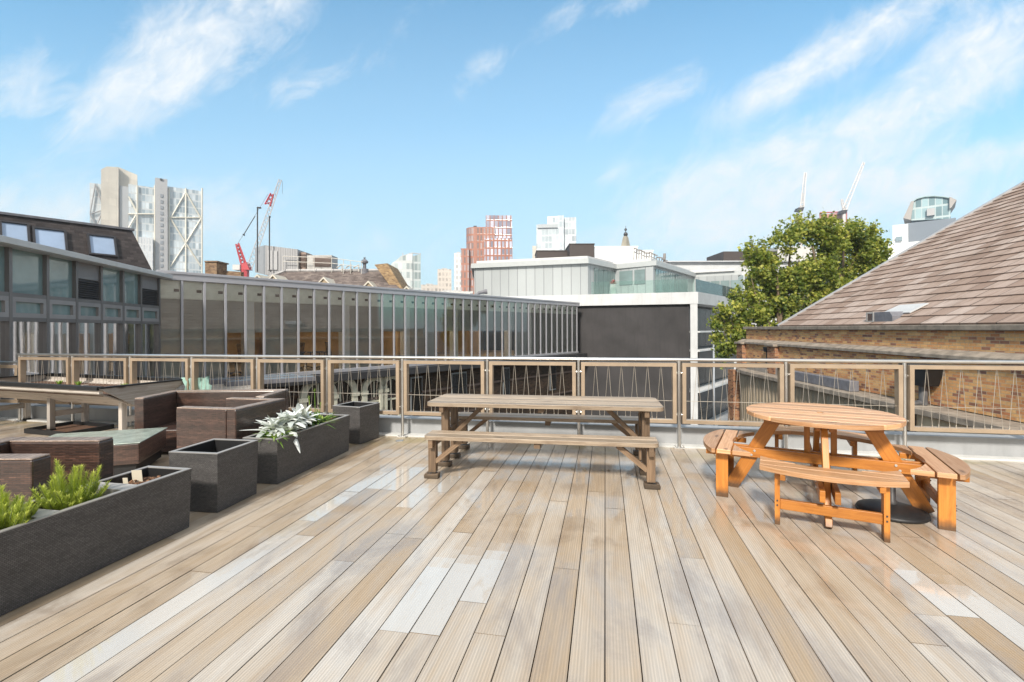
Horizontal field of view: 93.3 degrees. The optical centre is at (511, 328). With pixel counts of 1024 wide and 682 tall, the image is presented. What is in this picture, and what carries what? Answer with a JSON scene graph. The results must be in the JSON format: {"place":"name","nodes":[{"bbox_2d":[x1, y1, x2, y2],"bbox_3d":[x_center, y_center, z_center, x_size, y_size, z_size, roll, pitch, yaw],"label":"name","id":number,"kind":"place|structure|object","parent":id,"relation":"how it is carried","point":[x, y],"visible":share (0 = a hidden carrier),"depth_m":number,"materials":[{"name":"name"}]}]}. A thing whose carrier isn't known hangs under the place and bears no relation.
{"place":"outdoors","nodes":[
{"label":"outdoors","id":0,"kind":"place"},
{"bbox_2d":[89,166,202,272],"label":"braced tower","id":1,"kind":"structure","parent":0,"point":[162,219],"depth_m":261.87,"materials":[{"name":"white glass"}]},
{"bbox_2d":[90,384,250,406],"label":"gravel roof","id":2,"kind":"structure","parent":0,"point":[219,386],"depth_m":14.42,"materials":[{"name":"gravel"}]},
{"bbox_2d":[0,235,172,404],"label":"dark glazed wing","id":3,"kind":"structure","parent":2,"relation":"on","point":[54,300],"depth_m":11.10,"materials":[{"name":"metal"}]},
{"bbox_2d":[0,246,4,291],"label":"window","id":4,"kind":"structure","parent":3,"relation":"in","point":[2,280],"depth_m":9.19,"materials":[{"name":"teal glass"}]},
{"bbox_2d":[0,321,4,398],"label":"window","id":5,"kind":"structure","parent":3,"relation":"in","point":[2,323],"depth_m":9.18,"materials":[{"name":"white"}]},
{"bbox_2d":[0,295,8,316],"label":"vent window","id":6,"kind":"structure","parent":3,"relation":"in","point":[4,300],"depth_m":9.16,"materials":[{"name":"grey glass"}]},
{"bbox_2d":[12,249,42,294],"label":"window","id":7,"kind":"structure","parent":3,"relation":"in","point":[27,266],"depth_m":9.80,"materials":[{"name":"teal glass"}]},
{"bbox_2d":[13,321,42,403],"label":"window","id":8,"kind":"structure","parent":3,"relation":"in","point":[27,336],"depth_m":9.84,"materials":[{"name":"white"}]},
{"bbox_2d":[13,297,46,317],"bbox_3d":[-9.784,-0.421,9.762,0.100,0.400,0.911,0,0,-12],"label":"vent window","id":9,"kind":"structure","parent":3,"relation":"in","point":[23,307],"depth_m":9.80,"materials":[{"name":"grey glass"}]},
{"bbox_2d":[49,256,71,297],"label":"window","id":10,"kind":"structure","parent":3,"relation":"in","point":[60,269],"depth_m":10.73,"materials":[{"name":"teal glass"}]},
{"bbox_2d":[50,322,71,404],"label":"window","id":11,"kind":"structure","parent":3,"relation":"in","point":[60,332],"depth_m":10.72,"materials":[{"name":"white"}]},
{"bbox_2d":[50,300,75,318],"bbox_3d":[-9.991,-0.420,10.700,0.100,0.400,0.846,0,0,-12],"label":"vent window","id":12,"kind":"structure","parent":3,"relation":"in","point":[59,309],"depth_m":10.75,"materials":[{"name":"grey glass"}]},
{"bbox_2d":[0,211,151,269],"bbox_3d":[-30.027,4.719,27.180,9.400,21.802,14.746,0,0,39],"label":"slate mansard","id":13,"kind":"object","parent":3,"relation":"on","point":[115,243],"visible":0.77,"depth_m":27.77,"materials":[{"name":"stone"}]},
{"bbox_2d":[0,220,30,241],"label":"roof window","id":14,"kind":"structure","parent":13,"relation":"in","point":[14,229],"depth_m":25.75,"materials":[{"name":"glass"}]},
{"bbox_2d":[32,226,67,249],"bbox_3d":[-25.478,-4.902,26.683,0.745,1.391,1.383,0,0,39],"label":"roof window","id":15,"kind":"structure","parent":13,"relation":"in","point":[52,237],"depth_m":26.74,"materials":[{"name":"glass"}]},
{"bbox_2d":[86,233,117,257],"bbox_3d":[-24.071,-4.888,28.419,0.729,1.356,1.315,0,0,39],"label":"roof window","id":16,"kind":"structure","parent":13,"relation":"in","point":[98,244],"depth_m":28.41,"materials":[{"name":"glass"}]},
{"bbox_2d":[78,323,97,374],"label":"window","id":17,"kind":"structure","parent":3,"relation":"in","point":[88,332],"depth_m":11.67,"materials":[{"name":"white"}]},
{"bbox_2d":[78,302,100,319],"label":"vent window","id":18,"kind":"structure","parent":3,"relation":"in","point":[90,311],"depth_m":11.66,"materials":[{"name":"grey glass"}]},
{"bbox_2d":[103,267,119,301],"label":"window","id":19,"kind":"structure","parent":3,"relation":"in","point":[111,277],"depth_m":12.60,"materials":[{"name":"teal glass"}]},
{"bbox_2d":[103,323,119,374],"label":"window","id":20,"kind":"structure","parent":3,"relation":"in","point":[111,331],"depth_m":12.59,"materials":[{"name":"white"}]},
{"bbox_2d":[103,304,122,320],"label":"vent window","id":21,"kind":"structure","parent":3,"relation":"in","point":[110,312],"depth_m":12.59,"materials":[{"name":"clear glass"}]},
{"bbox_2d":[125,272,137,303],"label":"window","id":22,"kind":"structure","parent":3,"relation":"in","point":[131,279],"depth_m":13.52,"materials":[{"name":"teal glass"}]},
{"bbox_2d":[125,324,137,375],"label":"window","id":23,"kind":"structure","parent":3,"relation":"in","point":[131,330],"depth_m":13.51,"materials":[{"name":"white"}]},
{"bbox_2d":[125,306,140,320],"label":"vent window","id":24,"kind":"structure","parent":3,"relation":"in","point":[132,313],"depth_m":13.49,"materials":[{"name":"clear glass"}]},
{"bbox_2d":[142,324,156,376],"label":"window","id":25,"kind":"structure","parent":3,"relation":"in","point":[149,333],"depth_m":14.46,"materials":[{"name":"white"}]},
{"bbox_2d":[142,307,158,321],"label":"vent window","id":26,"kind":"structure","parent":3,"relation":"in","point":[148,314],"depth_m":14.44,"materials":[{"name":"clear glass"}]},
{"bbox_2d":[209,373,295,384],"bbox_3d":[-8.625,1.669,16.188,2.600,0.170,0.560,0,0,-37],"label":"skylight","id":27,"kind":"object","parent":2,"relation":"on","point":[213,380],"visible":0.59,"depth_m":15.72},
{"bbox_2d":[224,375,315,386],"bbox_3d":[-7.782,1.666,15.642,2.600,0.170,0.560,0,0,-37],"label":"skylight","id":28,"kind":"object","parent":2,"relation":"on","point":[267,380],"visible":0.9,"depth_m":15.49},
{"bbox_2d":[182,376,211,389],"bbox_3d":[-4.819,1.046,7.392,0.427,0.632,0.065,0,0,-15],"label":"plant","id":29,"kind":"object","parent":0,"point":[204,382],"visible":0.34,"depth_m":7.40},
{"bbox_2d":[233,179,282,276],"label":"tower crane","id":30,"kind":"object","parent":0,"point":[245,267],"visible":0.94,"depth_m":149.49,"materials":[{"name":"red metal"}]},
{"bbox_2d":[300,252,311,268],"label":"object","id":31,"kind":"object","parent":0,"point":[303,259],"visible":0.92,"depth_m":45.50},
{"bbox_2d":[204,261,413,289],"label":"old slate house","id":32,"kind":"structure","parent":0,"point":[386,275],"depth_m":44.00,"materials":[{"name":"stone"}]},
{"bbox_2d":[255,245,302,274],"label":"plant enclosure","id":33,"kind":"object","parent":32,"relation":"on","point":[277,259],"visible":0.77,"depth_m":45.00,"materials":[{"name":"metal"}]},
{"bbox_2d":[267,250,277,269],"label":"door","id":34,"kind":"structure","parent":33,"relation":"in","point":[273,254],"depth_m":44.90,"materials":[{"name":"metal"}]},
{"bbox_2d":[283,256,361,273],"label":"roof guardrail","id":35,"kind":"object","parent":32,"relation":"on","point":[342,267],"visible":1,"depth_m":44.58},
{"bbox_2d":[307,255,337,268],"bbox_3d":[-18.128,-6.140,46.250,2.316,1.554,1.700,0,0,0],"label":"building","id":36,"kind":"structure","parent":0,"point":[325,262],"depth_m":45.50,"materials":[{"name":"metal"}]},
{"bbox_2d":[157,270,586,416],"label":"glazed office wing","id":37,"kind":"structure","parent":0,"point":[207,314],"depth_m":21.28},
{"bbox_2d":[160,280,180,377],"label":"window","id":38,"kind":"structure","parent":37,"relation":"in","point":[169,289],"depth_m":15.32,"materials":[{"name":"grey glass"}]},
{"bbox_2d":[183,281,202,377],"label":"window","id":39,"kind":"structure","parent":37,"relation":"in","point":[192,291],"depth_m":15.82,"materials":[{"name":"grey glass"}]},
{"bbox_2d":[206,283,223,377],"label":"window","id":40,"kind":"structure","parent":37,"relation":"in","point":[214,291],"depth_m":16.30,"materials":[{"name":"grey glass"}]},
{"bbox_2d":[227,284,243,332],"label":"window","id":41,"kind":"structure","parent":37,"relation":"in","point":[235,293],"depth_m":16.82,"materials":[{"name":"grey glass"}]},
{"bbox_2d":[247,285,262,332],"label":"window","id":42,"kind":"structure","parent":37,"relation":"in","point":[254,293],"depth_m":17.39,"materials":[{"name":"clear glass"}]},
{"bbox_2d":[265,286,279,373],"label":"window","id":43,"kind":"structure","parent":37,"relation":"in","point":[272,294],"depth_m":17.81,"materials":[{"name":"clear glass"}]},
{"bbox_2d":[283,287,296,372],"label":"window","id":44,"kind":"structure","parent":37,"relation":"in","point":[289,294],"depth_m":18.31,"materials":[{"name":"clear glass"}]},
{"bbox_2d":[300,289,312,331],"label":"window","id":45,"kind":"structure","parent":37,"relation":"in","point":[306,295],"depth_m":18.84,"materials":[{"name":"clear glass"}]},
{"bbox_2d":[297,383,338,412],"bbox_3d":[-7.565,4.020,18.959,0.179,4.260,1.640,0,0,39],"label":"arched window","id":46,"kind":"structure","parent":37,"relation":"in","point":[303,394],"depth_m":18.80,"materials":[{"name":"beige stone"}]},
{"bbox_2d":[315,290,327,331],"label":"window","id":47,"kind":"structure","parent":37,"relation":"in","point":[321,296],"depth_m":19.33,"materials":[{"name":"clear glass"}]},
{"bbox_2d":[330,291,341,331],"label":"window","id":48,"kind":"structure","parent":37,"relation":"in","point":[335,296],"depth_m":19.81,"materials":[{"name":"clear glass"}]},
{"bbox_2d":[323,380,359,412],"bbox_3d":[-6.966,4.018,19.709,0.179,4.260,1.640,0,0,39],"label":"arched window","id":49,"kind":"structure","parent":37,"relation":"in","point":[346,385],"depth_m":19.99,"materials":[{"name":"beige stone"}]},
{"bbox_2d":[344,291,355,367],"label":"window","id":50,"kind":"structure","parent":37,"relation":"in","point":[350,297],"depth_m":20.42,"materials":[{"name":"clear glass"}]},
{"bbox_2d":[355,292,368,366],"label":"window","id":51,"kind":"structure","parent":37,"relation":"in","point":[363,298],"depth_m":20.84,"materials":[{"name":"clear glass"}]},
{"bbox_2d":[359,377,388,414],"bbox_3d":[-5.952,4.074,20.977,0.179,4.140,1.400,0,0,39],"label":"arched window","id":52,"kind":"structure","parent":37,"relation":"in","point":[373,385],"depth_m":20.98,"materials":[{"name":"beige stone"}]},
{"bbox_2d":[368,293,380,365],"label":"window","id":53,"kind":"structure","parent":37,"relation":"in","point":[375,298],"depth_m":21.32,"materials":[{"name":"clear glass"}]},
{"bbox_2d":[383,294,392,330],"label":"window","id":54,"kind":"structure","parent":37,"relation":"in","point":[387,298],"depth_m":21.83,"materials":[{"name":"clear glass"}]},
{"bbox_2d":[377,376,400,414],"bbox_3d":[-5.395,4.072,21.672,0.179,4.140,1.400,0,0,39],"label":"arched window","id":55,"kind":"structure","parent":37,"relation":"in","point":[391,379],"depth_m":21.64,"materials":[{"name":"beige stone"}]},
{"bbox_2d":[392,295,403,330],"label":"window","id":56,"kind":"structure","parent":37,"relation":"in","point":[399,299],"depth_m":22.32,"materials":[{"name":"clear glass"}]},
{"bbox_2d":[406,295,414,359],"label":"window","id":57,"kind":"structure","parent":37,"relation":"in","point":[410,300],"depth_m":22.90,"materials":[{"name":"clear glass"}]},
{"bbox_2d":[410,376,421,415],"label":"window","id":58,"kind":"structure","parent":37,"relation":"in","point":[416,401],"depth_m":22.83,"materials":[{"name":"black glass"}]},
{"bbox_2d":[414,296,424,359],"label":"window","id":59,"kind":"structure","parent":37,"relation":"in","point":[420,299],"depth_m":23.33,"materials":[{"name":"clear glass"}]},
{"bbox_2d":[427,297,434,359],"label":"window","id":60,"kind":"structure","parent":37,"relation":"in","point":[430,300],"depth_m":23.83,"materials":[{"name":"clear glass"}]},
{"bbox_2d":[437,297,443,330],"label":"window","id":61,"kind":"structure","parent":37,"relation":"in","point":[440,301],"depth_m":24.35,"materials":[{"name":"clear glass"}]},
{"bbox_2d":[446,298,452,330],"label":"window","id":62,"kind":"structure","parent":37,"relation":"in","point":[449,301],"depth_m":24.84,"materials":[{"name":"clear glass"}]},
{"bbox_2d":[455,299,461,330],"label":"window","id":63,"kind":"structure","parent":37,"relation":"in","point":[458,302],"depth_m":25.40,"materials":[{"name":"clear glass"}]},
{"bbox_2d":[451,371,466,393],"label":"window","id":64,"kind":"structure","parent":37,"relation":"in","point":[455,380],"depth_m":25.07,"materials":[{"name":"black glass"}]},
{"bbox_2d":[464,299,470,330],"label":"window","id":65,"kind":"structure","parent":37,"relation":"in","point":[467,302],"depth_m":25.83,"materials":[{"name":"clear glass"}]},
{"bbox_2d":[470,300,478,330],"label":"window","id":66,"kind":"structure","parent":37,"relation":"in","point":[475,303],"depth_m":26.32,"materials":[{"name":"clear glass"}]},
{"bbox_2d":[478,300,485,330],"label":"window","id":67,"kind":"structure","parent":37,"relation":"in","point":[483,303],"depth_m":26.83,"materials":[{"name":"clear glass"}]},
{"bbox_2d":[488,301,493,330],"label":"window","id":68,"kind":"structure","parent":37,"relation":"in","point":[490,303],"depth_m":27.34,"materials":[{"name":"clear glass"}]},
{"bbox_2d":[496,301,500,330],"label":"window","id":69,"kind":"structure","parent":37,"relation":"in","point":[498,303],"depth_m":27.88,"materials":[{"name":"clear glass"}]},
{"bbox_2d":[503,302,507,329],"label":"window","id":70,"kind":"structure","parent":37,"relation":"in","point":[505,304],"depth_m":28.37,"materials":[{"name":"clear glass"}]},
{"bbox_2d":[503,367,509,394],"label":"window","id":71,"kind":"structure","parent":37,"relation":"in","point":[506,374],"depth_m":28.08,"materials":[{"name":"black glass"}]},
{"bbox_2d":[514,303,520,354],"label":"window","id":72,"kind":"structure","parent":37,"relation":"in","point":[518,304],"depth_m":29.34,"materials":[{"name":"clear glass"}]},
{"bbox_2d":[523,303,527,354],"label":"window","id":73,"kind":"structure","parent":37,"relation":"in","point":[525,305],"depth_m":29.85,"materials":[{"name":"clear glass"}]},
{"bbox_2d":[527,303,533,354],"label":"window","id":74,"kind":"structure","parent":37,"relation":"in","point":[531,306],"depth_m":30.31,"materials":[{"name":"clear glass"}]},
{"bbox_2d":[533,304,539,353],"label":"window","id":75,"kind":"structure","parent":37,"relation":"in","point":[537,306],"depth_m":30.81,"materials":[{"name":"clear glass"}]},
{"bbox_2d":[539,304,544,353],"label":"window","id":76,"kind":"structure","parent":37,"relation":"in","point":[542,305],"depth_m":31.32,"materials":[{"name":"clear glass"}]},
{"bbox_2d":[547,305,550,352],"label":"window","id":77,"kind":"structure","parent":37,"relation":"in","point":[548,306],"depth_m":31.86,"materials":[{"name":"clear glass"}]},
{"bbox_2d":[550,305,555,352],"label":"window","id":78,"kind":"structure","parent":37,"relation":"in","point":[553,306],"depth_m":32.33,"materials":[{"name":"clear glass"}]},
{"bbox_2d":[550,365,555,389],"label":"window","id":79,"kind":"structure","parent":37,"relation":"in","point":[553,368],"depth_m":31.90,"materials":[{"name":"black glass"}]},
{"bbox_2d":[558,305,560,351],"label":"window","id":80,"kind":"structure","parent":37,"relation":"in","point":[559,306],"depth_m":32.89,"materials":[{"name":"clear glass"}]},
{"bbox_2d":[563,306,565,351],"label":"window","id":81,"kind":"structure","parent":37,"relation":"in","point":[564,307],"depth_m":33.38,"materials":[{"name":"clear glass"}]},
{"bbox_2d":[566,306,570,351],"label":"window","id":82,"kind":"structure","parent":37,"relation":"in","point":[569,307],"depth_m":33.89,"materials":[{"name":"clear glass"}]},
{"bbox_2d":[573,306,575,350],"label":"window","id":83,"kind":"structure","parent":37,"relation":"in","point":[574,307],"depth_m":34.42,"materials":[{"name":"clear glass"}]},
{"bbox_2d":[391,253,420,289],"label":"slanted glass tower","id":84,"kind":"structure","parent":0,"point":[408,266],"depth_m":200.43,"materials":[{"name":"glass"}]},
{"bbox_2d":[438,268,451,290],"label":"apartment tower","id":85,"kind":"structure","parent":0,"point":[444,278],"depth_m":280.02,"materials":[{"name":"concrete"}]},
{"bbox_2d":[454,252,460,290],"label":"apartment tower","id":86,"kind":"structure","parent":0,"point":[457,270],"depth_m":269.97,"materials":[{"name":"concrete"}]},
{"bbox_2d":[461,215,511,293],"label":"tower","id":87,"kind":"structure","parent":0,"point":[492,240],"depth_m":220.85,"materials":[{"name":"brick"}]},
{"bbox_2d":[0,420,1023,681],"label":"timber deck","id":88,"kind":"structure","parent":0,"point":[380,558],"depth_m":2.83,"materials":[{"name":"brown wood"}]},
{"bbox_2d":[0,437,112,506],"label":"wicker armchair","id":89,"kind":"object","parent":88,"relation":"on","point":[27,464],"visible":0.45,"depth_m":3.56,"materials":[{"name":"wicker"}]},
{"bbox_2d":[24,421,113,435],"bbox_3d":[-6.601,1.490,7.223,0.940,0.068,0.640,0,0,18],"label":"plant tray","id":90,"kind":"object","parent":88,"relation":"on","point":[71,427],"visible":0.84,"depth_m":7.23,"materials":[{"name":"black plastic"}]},
{"bbox_2d":[0,373,183,430],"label":"table","id":91,"kind":"object","parent":88,"relation":"on","point":[97,390],"visible":0.75,"depth_m":7.00,"materials":[{"name":"brown wood"}]},
{"bbox_2d":[0,466,191,615],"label":"planter","id":92,"kind":"object","parent":88,"relation":"on","point":[43,552],"visible":0.82,"depth_m":2.98,"materials":[{"name":"stone"}]},
{"bbox_2d":[0,485,44,529],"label":"bush","id":93,"kind":"object","parent":92,"relation":"on","point":[20,512],"visible":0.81,"depth_m":2.66,"materials":[{"name":"green plant"}]},
{"bbox_2d":[31,459,110,509],"bbox_3d":[-2.771,0.981,3.050,0.380,0.348,0.371,0,0,0],"label":"bush","id":94,"kind":"object","parent":92,"relation":"on","point":[57,496],"visible":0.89,"depth_m":2.99,"materials":[{"name":"green plant"}]},
{"bbox_2d":[48,427,167,475],"bbox_3d":[-4.404,1.322,5.123,1.050,0.332,0.795,0,0,-19],"label":"coffee table","id":95,"kind":"object","parent":88,"relation":"on","point":[133,449],"visible":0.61,"depth_m":5.13,"materials":[{"name":"brown wicker"}]},
{"bbox_2d":[134,389,288,451],"bbox_3d":[-3.783,1.169,6.195,1.515,0.692,0.740,0,0,-3],"label":"wicker sofa","id":96,"kind":"object","parent":88,"relation":"on","point":[157,410],"visible":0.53,"depth_m":6.26,"materials":[{"name":"wicker"}]},
{"bbox_2d":[169,438,257,512],"bbox_3d":[-2.585,1.263,4.221,0.454,0.487,0.494,0,0,9],"label":"planter","id":97,"kind":"object","parent":88,"relation":"on","point":[223,474],"visible":0.94,"depth_m":4.03,"materials":[{"name":"black plastic"}]},
{"bbox_2d":[176,397,284,448],"bbox_3d":[-3.091,1.166,5.377,0.720,0.692,0.779,0,0,11],"label":"wicker armchair","id":98,"kind":"object","parent":88,"relation":"on","point":[236,417],"visible":0.51,"depth_m":5.04,"materials":[{"name":"wicker"}]},
{"bbox_2d":[242,414,349,483],"bbox_3d":[-2.321,1.285,5.357,0.384,0.440,1.344,0,0,11],"label":"planter","id":99,"kind":"object","parent":88,"relation":"on","point":[318,445],"visible":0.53,"depth_m":5.04,"materials":[{"name":"stone"}]},
{"bbox_2d":[248,403,320,451],"bbox_3d":[-2.389,1.035,5.162,0.644,0.439,0.897,0,0,11],"label":"silver plant","id":100,"kind":"object","parent":99,"relation":"in","point":[289,420],"visible":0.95,"depth_m":5.02,"materials":[{"name":"plant"}]},
{"bbox_2d":[307,389,335,428],"bbox_3d":[-2.285,0.925,5.535,0.614,0.487,0.571,0,0,-22],"label":"strap leaf plant","id":101,"kind":"object","parent":99,"relation":"in","point":[317,422],"visible":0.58,"depth_m":5.59,"materials":[{"name":"green plant"}]},
{"bbox_2d":[332,401,379,443],"bbox_3d":[-2.104,1.262,6.552,0.444,0.484,0.424,0,0,21],"label":"planter","id":102,"kind":"object","parent":88,"relation":"on","point":[364,423],"visible":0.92,"depth_m":6.39,"materials":[{"name":"black plastic"}]},
{"bbox_2d":[13,353,1023,454],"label":"railing","id":103,"kind":"object","parent":88,"relation":"on","point":[904,386],"visible":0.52,"depth_m":6.25,"materials":[{"name":"wood"}]},
{"bbox_2d":[424,394,663,489],"bbox_3d":[0.349,1.138,5.296,2.450,0.718,1.408,0,0,9],"label":"picnic table","id":104,"kind":"object","parent":88,"relation":"on","point":[453,435],"visible":1,"depth_m":5.00,"materials":[{"name":"brown wood"}]},
{"bbox_2d":[703,402,970,542],"bbox_3d":[2.704,1.125,4.240,1.830,0.781,1.830,0,0,-16],"label":"round picnic table","id":105,"kind":"object","parent":88,"relation":"on","point":[891,468],"visible":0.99,"depth_m":3.94,"materials":[{"name":"brown wood"}]},
{"bbox_2d":[855,487,931,523],"bbox_3d":[3.072,1.338,3.911,0.486,0.300,0.486,0,0,0],"label":"parasol base","id":106,"kind":"object","parent":88,"relation":"on","point":[901,512],"visible":0.69,"depth_m":3.82,"materials":[{"name":"black plastic"}]},
{"bbox_2d":[0,0,1023,289],"label":"sky","id":107,"kind":"structure","parent":0,"point":[389,129],"materials":[{"name":"blue"}]},
{"bbox_2d":[532,215,575,257],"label":"pale twin tower","id":108,"kind":"structure","parent":0,"point":[558,232],"depth_m":299.88,"materials":[{"name":"white glass"}]},
{"bbox_2d":[471,256,741,425],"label":"white terrace building","id":109,"kind":"structure","parent":0,"point":[653,308],"depth_m":35.41,"materials":[{"name":"paint"}]},
{"bbox_2d":[535,250,566,257],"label":"plant box","id":110,"kind":"object","parent":109,"relation":"on","point":[548,253],"visible":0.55,"depth_m":48.00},
{"bbox_2d":[565,243,594,256],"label":"plant box","id":111,"kind":"object","parent":109,"relation":"on","point":[579,249],"visible":0.6,"depth_m":46.00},
{"bbox_2d":[594,268,598,293],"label":"window","id":112,"kind":"structure","parent":109,"relation":"in","point":[596,271],"depth_m":42.04,"materials":[{"name":"teal glass"}]},
{"bbox_2d":[594,246,637,261],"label":"roof plant room","id":113,"kind":"object","parent":109,"relation":"on","point":[616,253],"visible":0.57,"depth_m":50.00,"materials":[{"name":"white paint"}]},
{"bbox_2d":[619,270,632,284],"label":"window","id":114,"kind":"structure","parent":109,"relation":"in","point":[625,277],"depth_m":44.11,"materials":[{"name":"teal glass"}]},
{"bbox_2d":[634,269,644,283],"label":"window","id":115,"kind":"structure","parent":109,"relation":"in","point":[638,274],"depth_m":43.27,"materials":[{"name":"teal glass"}]},
{"bbox_2d":[633,248,667,262],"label":"roof pipework","id":116,"kind":"object","parent":109,"relation":"on","point":[663,258],"visible":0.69,"depth_m":47.46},
{"bbox_2d":[567,447,677,681],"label":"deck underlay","id":117,"kind":"object","parent":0,"point":[605,606],"depth_m":2.60,"materials":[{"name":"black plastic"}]},
{"bbox_2d":[0,403,1023,456],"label":"kerb","id":118,"kind":"structure","parent":117,"relation":"on","point":[982,444],"depth_m":6.24,"materials":[{"name":"concrete"}]},
{"bbox_2d":[0,417,1023,461],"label":"ledge","id":119,"kind":"object","parent":117,"relation":"on","point":[961,457],"depth_m":6.02,"materials":[{"name":"concrete"}]},
{"bbox_2d":[0,361,17,402],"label":"railing","id":120,"kind":"object","parent":119,"relation":"on","point":[15,367],"visible":0.52,"depth_m":8.09,"materials":[{"name":"wood"}]},
{"bbox_2d":[667,246,858,368],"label":"white office block","id":121,"kind":"structure","parent":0,"point":[726,259],"depth_m":66.00,"materials":[{"name":"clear glass"}]},
{"bbox_2d":[794,172,806,245],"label":"luffing crane","id":122,"kind":"object","parent":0,"point":[801,208],"visible":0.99,"depth_m":244.44,"materials":[{"name":"white paint"}]},
{"bbox_2d":[728,181,1023,434],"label":"brick hall","id":123,"kind":"structure","parent":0,"point":[954,290],"depth_m":14.57,"materials":[{"name":"brick"}]},
{"bbox_2d":[888,195,955,259],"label":"curved top tower","id":124,"kind":"structure","parent":0,"point":[924,217],"depth_m":150.07,"materials":[{"name":"white glass"}]},
{"label":"ground","id":125,"kind":"structure","parent":0,"visible":0},
{"bbox_2d":[706,211,814,369],"bbox_3d":[13.995,4.471,26.975,6.603,21.948,3.191,0,0,-24],"label":"plane tree","id":126,"kind":"object","parent":125,"relation":"on","point":[782,287],"visible":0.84,"depth_m":26.69,"materials":[{"name":"green plant"}]},
{"bbox_2d":[784,210,853,310],"bbox_3d":[18.225,4.113,28.656,4.591,22.628,3.002,0,0,0],"label":"plane tree","id":127,"kind":"object","parent":125,"relation":"on","point":[825,233],"visible":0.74,"depth_m":28.25,"materials":[{"name":"green plant"}]},
{"bbox_2d":[819,212,846,225],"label":"building","id":128,"kind":"structure","parent":125,"relation":"on","point":[838,216],"depth_m":248.55,"materials":[{"name":"concrete"}]},
{"bbox_2d":[837,161,864,256],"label":"luffing crane","id":129,"kind":"object","parent":128,"relation":"on","point":[843,211],"visible":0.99,"depth_m":244.42,"materials":[{"name":"white paint"}]},
{"bbox_2d":[827,216,894,280],"bbox_3d":[21.663,4.227,30.296,4.058,22.373,2.962,0,0,0],"label":"plane tree","id":130,"kind":"object","parent":125,"relation":"on","point":[871,250],"visible":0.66,"depth_m":29.73,"materials":[{"name":"green plant"}]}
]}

